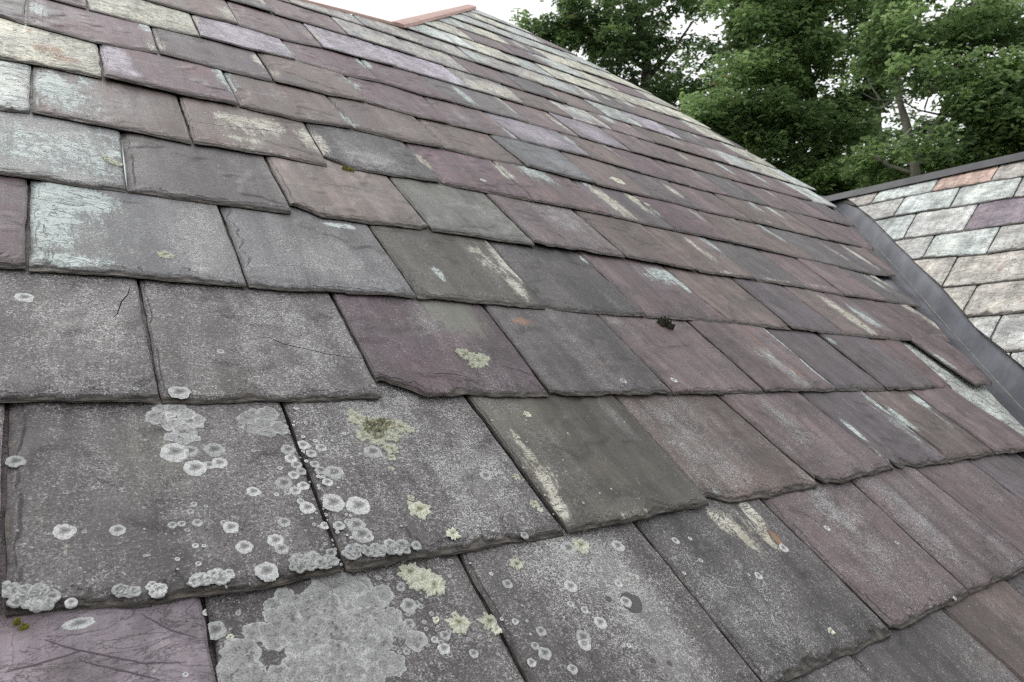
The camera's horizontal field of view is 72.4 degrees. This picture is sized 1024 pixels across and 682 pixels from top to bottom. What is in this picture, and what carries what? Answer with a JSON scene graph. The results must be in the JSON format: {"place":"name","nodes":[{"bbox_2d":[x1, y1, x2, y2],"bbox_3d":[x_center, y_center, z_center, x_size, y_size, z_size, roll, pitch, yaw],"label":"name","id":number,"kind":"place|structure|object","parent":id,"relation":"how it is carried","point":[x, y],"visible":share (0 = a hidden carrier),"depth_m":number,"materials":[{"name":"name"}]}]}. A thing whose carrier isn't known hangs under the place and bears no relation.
{"place":"outdoors","nodes":[
{"label":"outdoors","id":0,"kind":"place"},
{"bbox_2d":[310,0,1023,163],"label":"sky","id":1,"kind":"structure","parent":0,"point":[390,10],"materials":[{"name":"white"}]},
{"label":"ground","id":2,"kind":"structure","parent":0,"visible":0},
{"bbox_2d":[0,0,1023,681],"bbox_3d":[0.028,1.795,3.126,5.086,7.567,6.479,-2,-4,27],"label":"slate roof","id":3,"kind":"structure","parent":2,"relation":"on","point":[468,342],"depth_m":0.93,"materials":[{"name":"stone"}]},
{"bbox_2d":[509,0,776,158],"bbox_3d":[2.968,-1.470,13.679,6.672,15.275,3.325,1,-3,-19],"label":"broadleaf tree","id":4,"kind":"object","parent":2,"relation":"on","point":[608,34],"visible":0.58,"depth_m":13.62,"materials":[{"name":"green plant"}]},
{"bbox_2d":[678,0,925,195],"bbox_3d":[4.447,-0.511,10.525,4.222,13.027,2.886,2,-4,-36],"label":"oak tree","id":5,"kind":"object","parent":2,"relation":"on","point":[778,68],"visible":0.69,"depth_m":10.21,"materials":[{"name":"green plant"}]},
{"bbox_2d":[768,0,1023,170],"bbox_3d":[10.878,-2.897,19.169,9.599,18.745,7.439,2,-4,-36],"label":"broadleaf tree","id":6,"kind":"object","parent":2,"relation":"on","point":[899,132],"visible":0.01,"depth_m":17.46,"materials":[{"name":"green plant"}]},
{"bbox_2d":[819,152,1023,458],"bbox_3d":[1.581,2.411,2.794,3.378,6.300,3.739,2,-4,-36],"label":"slate roof","id":7,"kind":"structure","parent":2,"relation":"on","point":[947,245],"depth_m":2.48,"materials":[{"name":"stone"}]},
{"bbox_2d":[823,0,1023,189],"bbox_3d":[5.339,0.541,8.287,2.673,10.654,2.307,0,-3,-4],"label":"oak tree","id":8,"kind":"object","parent":2,"relation":"on","point":[987,104],"visible":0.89,"depth_m":8.03,"materials":[{"name":"green plant"}]}
]}

